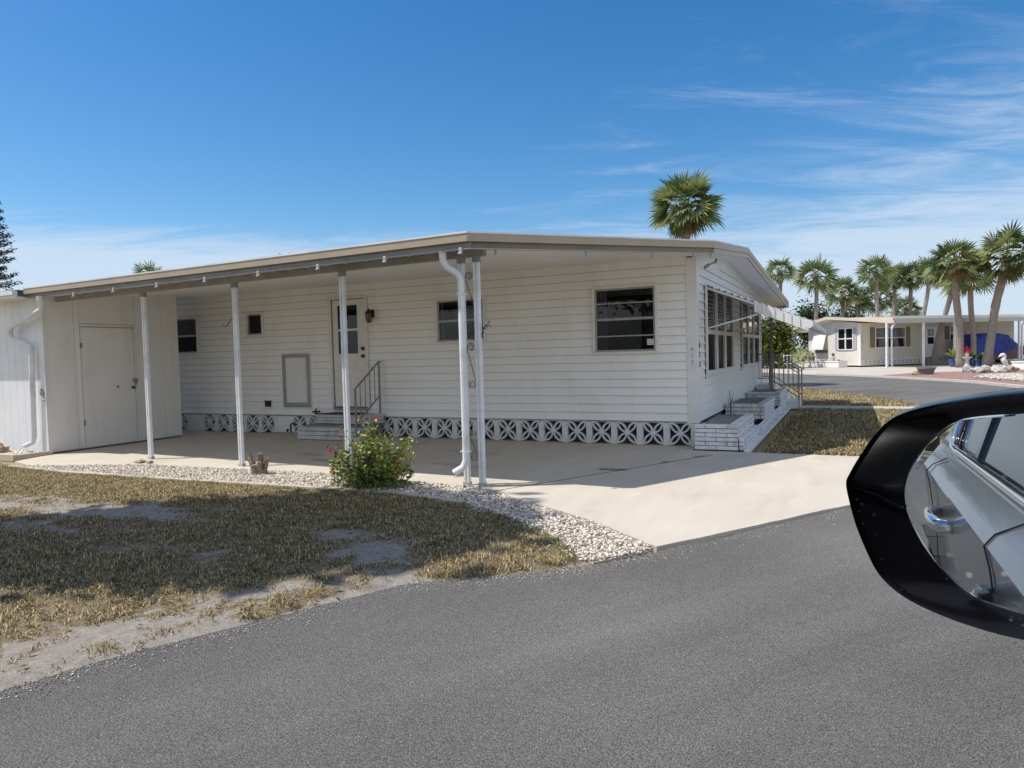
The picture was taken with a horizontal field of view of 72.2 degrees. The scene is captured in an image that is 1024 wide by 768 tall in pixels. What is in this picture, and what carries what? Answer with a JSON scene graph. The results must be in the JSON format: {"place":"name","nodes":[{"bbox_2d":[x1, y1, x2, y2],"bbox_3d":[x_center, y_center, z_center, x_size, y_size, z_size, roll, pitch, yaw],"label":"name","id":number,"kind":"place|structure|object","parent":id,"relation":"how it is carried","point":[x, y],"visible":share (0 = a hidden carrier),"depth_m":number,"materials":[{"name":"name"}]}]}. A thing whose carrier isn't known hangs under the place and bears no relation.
{"place":"outdoors","nodes":[
{"label":"outdoors","id":0,"kind":"place"},
{"bbox_2d":[0,463,590,690],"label":"lawn","id":1,"kind":"structure","parent":0,"point":[127,633],"depth_m":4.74,"materials":[{"name":"plant"}]},
{"bbox_2d":[0,478,536,666],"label":"fallen leaves","id":2,"kind":"object","parent":1,"relation":"on","point":[30,652],"visible":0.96,"depth_m":5.25,"materials":[{"name":"brown plant"}]},
{"bbox_2d":[21,464,653,563],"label":"white gravel","id":3,"kind":"structure","parent":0,"point":[288,477],"depth_m":7.11,"materials":[{"name":"white gravel"}]},
{"bbox_2d":[5,465,466,504],"bbox_3d":[-3.866,1.183,8.544,7.662,0.050,0.285,0,3,26],"label":"gravel edging","id":4,"kind":"object","parent":3,"relation":"on","point":[443,499],"visible":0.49,"depth_m":8.05,"materials":[{"name":"beige concrete"}]},
{"bbox_2d":[246,453,273,476],"bbox_3d":[-3.171,1.029,8.847,0.441,0.333,0.228,0,3,26],"label":"tree stump","id":5,"kind":"object","parent":3,"relation":"on","point":[260,467],"visible":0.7,"depth_m":8.79,"materials":[{"name":"brown wood"}]},
{"bbox_2d":[327,409,417,492],"bbox_3d":[-1.560,0.730,7.800,0.973,0.890,0.938,-2,2,-13],"label":"flowering bush","id":6,"kind":"object","parent":3,"relation":"on","point":[377,469],"visible":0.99,"depth_m":7.67,"materials":[{"name":"green plant"}]},
{"bbox_2d":[15,429,858,551],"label":"driveway","id":7,"kind":"structure","parent":0,"point":[693,499],"depth_m":8.28,"materials":[{"name":"concrete"}]},
{"bbox_2d":[134,459,145,462],"bbox_3d":[-5.429,1.133,10.220,0.232,0.077,0.111,0,3,26],"label":"rock","id":8,"kind":"object","parent":7,"relation":"on","point":[139,461],"visible":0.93,"depth_m":10.18,"materials":[{"name":"beige stone"}]},
{"bbox_2d":[298,453,320,454],"bbox_3d":[-3.076,1.065,10.668,0.615,0.001,0.164,1,3,43],"label":"damp stain","id":9,"kind":"object","parent":7,"relation":"on","point":[309,453],"visible":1,"depth_m":10.67,"materials":[{"name":"grey concrete"}]},
{"bbox_2d":[306,458,333,461],"bbox_3d":[-2.697,1.083,9.996,0.731,0.001,0.169,0,3,37],"label":"damp stain","id":10,"kind":"object","parent":7,"relation":"on","point":[324,460],"visible":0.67,"depth_m":10.03,"materials":[{"name":"grey concrete"}]},
{"bbox_2d":[297,361,383,440],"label":"entry steps","id":11,"kind":"structure","parent":7,"relation":"on","point":[323,427],"depth_m":12.57,"materials":[{"name":"grey metal"}]},
{"bbox_2d":[7,231,715,486],"bbox_3d":[-3.379,-0.399,10.937,12.286,2.926,4.229,0,3,26],"label":"carport","id":12,"kind":"object","parent":7,"relation":"on","point":[460,256],"visible":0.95,"depth_m":8.90,"materials":[{"name":"white metal"}]},
{"bbox_2d":[432,462,489,467],"bbox_3d":[-0.693,1.063,9.187,0.972,0.001,0.190,1,3,41],"label":"damp stain","id":13,"kind":"object","parent":7,"relation":"on","point":[454,464],"visible":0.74,"depth_m":9.27,"materials":[{"name":"grey concrete"}]},
{"bbox_2d":[442,450,494,454],"bbox_3d":[-0.640,1.011,10.398,1.139,0.001,0.159,0,3,39],"label":"damp stain","id":14,"kind":"object","parent":7,"relation":"on","point":[470,452],"visible":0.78,"depth_m":10.36,"materials":[{"name":"grey concrete"}]},
{"bbox_2d":[176,241,826,445],"bbox_3d":[-0.123,-0.851,16.500,13.558,3.214,9.761,0,3,26],"label":"mobile home","id":15,"kind":"object","parent":7,"relation":"on","point":[665,351],"visible":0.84,"depth_m":12.04,"materials":[{"name":"plastic"}]},
{"bbox_2d":[177,316,199,354],"bbox_3d":[-6.995,-1.023,14.967,0.880,0.820,0.088,0,3,26],"label":"window","id":16,"kind":"structure","parent":15,"relation":"in","point":[187,327],"depth_m":14.91,"materials":[{"name":"glass"}]},
{"bbox_2d":[245,311,264,336],"bbox_3d":[-5.155,-1.195,14.077,0.470,0.500,0.088,0,3,26],"label":"window","id":17,"kind":"structure","parent":15,"relation":"in","point":[254,321],"depth_m":14.08,"materials":[{"name":"glass"}]},
{"bbox_2d":[332,298,367,406],"bbox_3d":[-3.033,-0.572,13.080,0.755,1.996,0.097,0,3,26],"label":"door","id":18,"kind":"structure","parent":15,"relation":"in","point":[354,307],"depth_m":13.06,"materials":[{"name":"white paint"}]},
{"bbox_2d":[434,295,486,343],"bbox_3d":[-0.846,-1.095,12.121,0.990,0.795,0.268,0,3,26],"label":"window","id":19,"kind":"structure","parent":15,"relation":"in","point":[446,309],"depth_m":12.10,"materials":[{"name":"glass"}]},
{"bbox_2d":[591,283,658,354],"bbox_3d":[1.734,-0.989,10.792,1.040,1.065,0.088,0,3,26],"label":"window","id":20,"kind":"structure","parent":15,"relation":"in","point":[624,317],"depth_m":10.79,"materials":[{"name":"glass"}]},
{"bbox_2d":[704,284,733,374],"bbox_3d":[3.611,-0.913,12.161,0.082,1.400,2.790,0,3,26],"label":"window","id":21,"kind":"structure","parent":15,"relation":"in","point":[718,306],"depth_m":12.01,"materials":[{"name":"glass"}]},
{"bbox_2d":[740,303,759,366],"bbox_3d":[5.428,-1.119,15.959,0.082,1.400,3.100,0,3,26],"label":"window","id":22,"kind":"structure","parent":15,"relation":"in","point":[750,343],"depth_m":15.78,"materials":[{"name":"glass"}]},
{"bbox_2d":[495,455,710,490],"bbox_3d":[1.257,1.044,8.439,3.593,0.003,0.024,-3,3,-36],"label":"driveway joint","id":23,"kind":"object","parent":7,"relation":"on","point":[595,474],"visible":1,"depth_m":8.22,"materials":[{"name":"black concrete"}]},
{"bbox_2d":[599,468,626,469],"bbox_3d":[1.235,1.038,8.528,0.393,0.001,0.144,-1,3,19],"label":"oil stain","id":24,"kind":"object","parent":7,"relation":"on","point":[611,469],"visible":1,"depth_m":8.54,"materials":[{"name":"grey concrete"}]},
{"bbox_2d":[0,373,1023,767],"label":"road","id":25,"kind":"structure","parent":0,"point":[816,641],"depth_m":3.13,"materials":[{"name":"grey asphalt"}]},
{"bbox_2d":[0,509,845,707],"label":"road edge grit","id":26,"kind":"object","parent":25,"relation":"on","point":[163,647],"visible":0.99,"depth_m":4.01,"materials":[{"name":"grey gravel"}]},
{"bbox_2d":[816,373,1023,387],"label":"kerb","id":27,"kind":"structure","parent":25,"relation":"on","point":[968,381],"depth_m":27.42,"materials":[{"name":"concrete"}]},
{"bbox_2d":[0,343,1023,551],"bbox_3d":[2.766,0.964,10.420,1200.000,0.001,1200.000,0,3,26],"label":"ground","id":28,"kind":"structure","parent":0,"point":[761,445],"depth_m":12.32,"materials":[{"name":"beige concrete"}]},
{"bbox_2d":[0,201,22,289],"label":"norfolk pine","id":29,"kind":"object","parent":28,"relation":"on","point":[2,268],"visible":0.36,"depth_m":44.74,"materials":[{"name":"green plant"}]},
{"bbox_2d":[0,451,52,461],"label":"curb","id":30,"kind":"structure","parent":28,"relation":"on","point":[10,457],"depth_m":11.09,"materials":[{"name":"beige concrete"}]},
{"bbox_2d":[0,290,181,452],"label":"shed","id":31,"kind":"structure","parent":28,"relation":"on","point":[89,371],"depth_m":12.10,"materials":[{"name":"paint"}]},
{"bbox_2d":[79,327,138,447],"bbox_3d":[-7.126,0.038,12.467,0.080,2.075,1.050,0,3,26],"label":"door","id":32,"kind":"structure","parent":31,"relation":"in","point":[109,380],"depth_m":12.43,"materials":[{"name":"paint"}]},
{"bbox_2d":[131,260,162,272],"bbox_3d":[-20.465,-3.329,39.833,2.346,7.509,2.492,0,3,26],"label":"fan palm","id":33,"kind":"object","parent":28,"relation":"on","point":[145,268],"visible":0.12,"depth_m":39.47,"materials":[{"name":"green plant"}]},
{"bbox_2d":[739,402,790,451],"bbox_3d":[4.706,0.657,13.504,0.760,0.195,8.140,0,3,26],"label":"brick ledge","id":34,"kind":"object","parent":28,"relation":"on","point":[754,436],"visible":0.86,"depth_m":11.48,"materials":[{"name":"white brick"}]},
{"bbox_2d":[695,413,753,450],"bbox_3d":[3.279,0.708,10.723,0.596,0.360,1.886,0,3,26],"label":"brick planter","id":35,"kind":"object","parent":34,"relation":"on","point":[722,432],"visible":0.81,"depth_m":9.94,"materials":[{"name":"white brick"}]},
{"bbox_2d":[727,390,732,414],"bbox_3d":[3.845,0.365,12.346,0.043,0.521,0.125,-2,3,-18],"label":"bare twig","id":36,"kind":"object","parent":35,"relation":"in","point":[730,403],"visible":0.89,"depth_m":12.35,"materials":[{"name":"brown plant"}]},
{"bbox_2d":[725,397,774,418],"bbox_3d":[4.512,0.439,13.216,0.671,0.265,1.906,0,3,26],"label":"brick planter","id":37,"kind":"object","parent":34,"relation":"on","point":[761,408],"visible":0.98,"depth_m":12.45,"materials":[{"name":"white brick"}]},
{"bbox_2d":[747,388,786,405],"bbox_3d":[5.749,0.284,15.779,0.690,0.295,1.705,0,3,26],"label":"brick planter","id":38,"kind":"object","parent":34,"relation":"on","point":[779,395],"visible":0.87,"depth_m":15.09,"materials":[{"name":"white brick"}]},
{"bbox_2d":[756,317,802,408],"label":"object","id":39,"kind":"structure","parent":28,"relation":"on","point":[793,403],"depth_m":16.57,"materials":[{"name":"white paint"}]},
{"bbox_2d":[764,256,796,309],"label":"fan palm","id":40,"kind":"object","parent":28,"relation":"on","point":[779,277],"visible":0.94,"depth_m":61.31,"materials":[{"name":"green plant"}]},
{"bbox_2d":[792,295,840,355],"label":"background bush","id":41,"kind":"object","parent":28,"relation":"on","point":[806,311],"visible":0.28,"depth_m":69.75,"materials":[{"name":"green plant"}]},
{"bbox_2d":[821,275,864,317],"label":"tree","id":42,"kind":"object","parent":28,"relation":"on","point":[845,302],"visible":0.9,"depth_m":61.24,"materials":[{"name":"green plant"}]},
{"bbox_2d":[829,305,867,317],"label":"background bush","id":43,"kind":"object","parent":28,"relation":"on","point":[847,315],"visible":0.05,"depth_m":72.01,"materials":[{"name":"green plant"}]},
{"bbox_2d":[845,285,874,316],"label":"tree","id":44,"kind":"object","parent":28,"relation":"on","point":[860,306],"visible":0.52,"depth_m":65.26,"materials":[{"name":"green plant"}]},
{"bbox_2d":[853,253,901,316],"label":"fan palm","id":45,"kind":"object","parent":28,"relation":"on","point":[877,280],"visible":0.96,"depth_m":57.54,"materials":[{"name":"green plant"}]},
{"bbox_2d":[859,284,902,316],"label":"tree","id":46,"kind":"object","parent":28,"relation":"on","point":[887,302],"visible":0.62,"depth_m":65.10,"materials":[{"name":"green plant"}]},
{"bbox_2d":[889,295,922,315],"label":"fan palm","id":47,"kind":"object","parent":28,"relation":"on","point":[917,310],"visible":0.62,"depth_m":74.31,"materials":[{"name":"green plant"}]},
{"bbox_2d":[895,259,925,315],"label":"fan palm","id":48,"kind":"object","parent":28,"relation":"on","point":[912,286],"visible":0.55,"depth_m":61.43,"materials":[{"name":"green plant"}]},
{"bbox_2d":[998,353,1007,366],"bbox_3d":[24.494,-1.085,34.975,0.440,0.931,0.339,0,3,26],"label":"seahorse statue","id":49,"kind":"object","parent":28,"relation":"on","point":[1004,361],"visible":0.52,"depth_m":34.91,"materials":[{"name":"white paint"}]},
{"label":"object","id":50,"kind":"structure","parent":28,"relation":"on","visible":0},
{"bbox_2d":[0,442,10,452],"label":"rock","id":51,"kind":"object","parent":50,"relation":"on","point":[3,448],"visible":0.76,"depth_m":11.62,"materials":[{"name":"beige stone"}]},
{"bbox_2d":[2,450,42,454],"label":"gravel","id":52,"kind":"structure","parent":50,"relation":"on","point":[17,452],"depth_m":11.58,"materials":[{"name":"white gravel"}]},
{"bbox_2d":[0,0,1023,348],"label":"sky","id":53,"kind":"structure","parent":0,"point":[171,133],"materials":[{"name":"blue"}]},
{"bbox_2d":[645,169,725,238],"bbox_3d":[6.605,-3.992,26.874,3.220,8.477,3.107,0,3,26],"label":"fan palm","id":54,"kind":"object","parent":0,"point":[687,222],"visible":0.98,"depth_m":26.36,"materials":[{"name":"green plant"}]},
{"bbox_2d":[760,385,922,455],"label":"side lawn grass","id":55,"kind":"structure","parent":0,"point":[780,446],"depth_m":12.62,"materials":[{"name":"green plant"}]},
{"bbox_2d":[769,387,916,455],"bbox_3d":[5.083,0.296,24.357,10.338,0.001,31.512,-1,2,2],"label":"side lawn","id":56,"kind":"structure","parent":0,"point":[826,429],"depth_m":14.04,"materials":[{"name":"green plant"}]},
{"bbox_2d":[790,405,913,409],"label":"walkway","id":57,"kind":"structure","parent":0,"point":[853,407],"depth_m":16.24,"materials":[{"name":"concrete"}]},
{"bbox_2d":[763,360,1017,374],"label":"driveway","id":58,"kind":"structure","parent":0,"point":[880,369],"depth_m":42.20,"materials":[{"name":"beige concrete"}]},
{"bbox_2d":[761,308,803,368],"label":"leafy hedge bush","id":59,"kind":"object","parent":58,"relation":"on","point":[783,335],"visible":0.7,"depth_m":48.46,"materials":[{"name":"green plant"}]},
{"bbox_2d":[783,354,803,368],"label":"white fence rail","id":60,"kind":"object","parent":58,"relation":"on","point":[793,359],"visible":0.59,"depth_m":47.70,"materials":[{"name":"metal"}]},
{"bbox_2d":[792,346,813,369],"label":"palm sapling","id":61,"kind":"object","parent":58,"relation":"on","point":[803,358],"visible":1,"depth_m":44.66,"materials":[{"name":"green plant"}]},
{"bbox_2d":[789,253,840,319],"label":"fan palm","id":62,"kind":"object","parent":58,"relation":"on","point":[824,269],"visible":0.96,"depth_m":57.42,"materials":[{"name":"green plant"}]},
{"bbox_2d":[789,360,847,367],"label":"white planter wall","id":63,"kind":"structure","parent":58,"relation":"on","point":[829,363],"depth_m":48.53,"materials":[{"name":"paint"}]},
{"bbox_2d":[829,353,835,360],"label":"flower pot","id":64,"kind":"object","parent":63,"relation":"on","point":[832,358],"visible":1,"depth_m":48.13,"materials":[{"name":"white ceramic"}]},
{"bbox_2d":[879,261,911,315],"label":"fan palm","id":65,"kind":"object","parent":58,"relation":"on","point":[896,286],"visible":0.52,"depth_m":61.51,"materials":[{"name":"green plant"}]},
{"bbox_2d":[791,314,1023,367],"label":"mobile home","id":66,"kind":"object","parent":58,"relation":"on","point":[885,340],"visible":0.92,"depth_m":47.87,"materials":[{"name":"white paint"}]},
{"bbox_2d":[837,328,852,349],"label":"window","id":67,"kind":"structure","parent":66,"relation":"in","point":[844,335],"depth_m":48.20,"materials":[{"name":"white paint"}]},
{"bbox_2d":[875,327,905,347],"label":"window","id":68,"kind":"structure","parent":66,"relation":"in","point":[899,333],"depth_m":47.61,"materials":[{"name":"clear glass"}]},
{"bbox_2d":[925,326,937,356],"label":"door","id":69,"kind":"structure","parent":66,"relation":"in","point":[930,331],"depth_m":48.48,"materials":[{"name":"white paint"}]},
{"bbox_2d":[949,326,952,339],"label":"window","id":70,"kind":"structure","parent":66,"relation":"in","point":[950,327],"depth_m":48.99,"materials":[{"name":"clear glass"}]},
{"bbox_2d":[909,256,943,315],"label":"fan palm","id":71,"kind":"object","parent":58,"relation":"on","point":[917,277],"visible":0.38,"depth_m":59.42,"materials":[{"name":"green plant"}]},
{"bbox_2d":[945,347,955,366],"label":"flower pot","id":72,"kind":"object","parent":58,"relation":"on","point":[952,354],"visible":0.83,"depth_m":42.64,"materials":[{"name":"blue ceramic"}]},
{"bbox_2d":[916,237,989,367],"bbox_3d":[25.088,-4.538,39.938,3.496,7.548,3.378,-2,2,-17],"label":"fan palm","id":73,"kind":"object","parent":58,"relation":"on","point":[955,273],"visible":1,"depth_m":39.97,"materials":[{"name":"green plant"}]},
{"bbox_2d":[929,253,983,364],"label":"fan palm","id":74,"kind":"object","parent":58,"relation":"on","point":[934,359],"visible":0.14,"depth_m":46.38,"materials":[{"name":"green plant"}]},
{"bbox_2d":[935,255,996,359],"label":"fan palm","id":75,"kind":"object","parent":58,"relation":"on","point":[970,287],"visible":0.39,"depth_m":44.27,"materials":[{"name":"green plant"}]},
{"bbox_2d":[962,357,972,366],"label":"white pedestal","id":76,"kind":"object","parent":58,"relation":"on","point":[966,361],"visible":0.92,"depth_m":40.94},
{"bbox_2d":[964,345,971,356],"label":"garden ornament","id":77,"kind":"object","parent":76,"relation":"on","point":[967,350],"visible":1,"depth_m":40.95,"materials":[{"name":"red paint"}]},
{"bbox_2d":[969,353,976,366],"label":"flower pot","id":78,"kind":"object","parent":58,"relation":"on","point":[972,362],"visible":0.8,"depth_m":41.29,"materials":[{"name":"blue ceramic"}]},
{"bbox_2d":[976,351,982,366],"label":"flower pot","id":79,"kind":"object","parent":58,"relation":"on","point":[979,356],"visible":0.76,"depth_m":41.68,"materials":[{"name":"blue ceramic"}]},
{"bbox_2d":[963,218,1023,366],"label":"fan palm","id":80,"kind":"object","parent":58,"relation":"on","point":[1012,268],"visible":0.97,"depth_m":38.92,"materials":[{"name":"green plant"}]},
{"bbox_2d":[964,333,1023,361],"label":"covered car","id":81,"kind":"object","parent":58,"relation":"on","point":[1007,345],"visible":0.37,"depth_m":47.12,"materials":[{"name":"blue fabric"}]},
{"bbox_2d":[1011,361,1023,369],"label":"white wall","id":82,"kind":"structure","parent":58,"relation":"on","point":[1019,364],"depth_m":35.65,"materials":[{"name":"paint"}]},
{"bbox_2d":[846,388,1023,639],"bbox_3d":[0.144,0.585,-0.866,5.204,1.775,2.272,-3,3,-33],"label":"mirror","id":83,"kind":"object","parent":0,"point":[935,491],"visible":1,"depth_m":0.50,"materials":[{"name":"black plastic"}]},
{"bbox_2d":[881,371,1023,384],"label":"mulch bed","id":84,"kind":"object","parent":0,"point":[959,375],"depth_m":30.92,"materials":[{"name":"red gravel"}]},
{"bbox_2d":[916,367,936,374],"bbox_3d":[19.494,-0.622,33.007,0.840,0.340,0.819,0,3,26],"label":"bowl planter","id":85,"kind":"object","parent":84,"relation":"on","point":[925,370],"visible":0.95,"depth_m":32.73,"materials":[{"name":"grey concrete"}]},
{"bbox_2d":[962,366,973,371],"bbox_3d":[22.333,-0.720,34.278,0.630,0.319,0.471,0,3,26],"label":"rock","id":86,"kind":"object","parent":84,"relation":"on","point":[965,368],"visible":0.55,"depth_m":34.21,"materials":[{"name":"grey stone"}]},
{"bbox_2d":[968,367,983,372],"bbox_3d":[21.819,-0.643,32.986,0.664,0.302,0.447,0,3,26],"label":"rock","id":87,"kind":"object","parent":84,"relation":"on","point":[975,370],"visible":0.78,"depth_m":32.85,"materials":[{"name":"white stone"}]},
{"bbox_2d":[979,367,990,372],"bbox_3d":[22.300,-0.671,33.202,0.516,0.313,0.595,-3,3,-24],"label":"rock","id":88,"kind":"object","parent":84,"relation":"on","point":[987,369],"visible":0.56,"depth_m":33.03,"materials":[{"name":"beige stone"}]},
{"bbox_2d":[971,373,1023,380],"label":"white stone bed stones","id":89,"kind":"object","parent":84,"relation":"on","point":[1011,376],"visible":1,"depth_m":27.72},
{"bbox_2d":[990,366,1007,372],"bbox_3d":[22.964,-0.692,33.073,0.752,0.330,0.530,0,3,26],"label":"rock","id":90,"kind":"object","parent":84,"relation":"on","point":[995,369],"visible":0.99,"depth_m":32.92,"materials":[{"name":"white stone"}]},
{"bbox_2d":[1006,365,1019,371],"bbox_3d":[23.740,-0.737,33.411,0.672,0.352,0.523,-2,2,-4],"label":"rock","id":91,"kind":"object","parent":84,"relation":"on","point":[1011,368],"visible":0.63,"depth_m":33.20,"materials":[{"name":"beige stone"}]}
]}

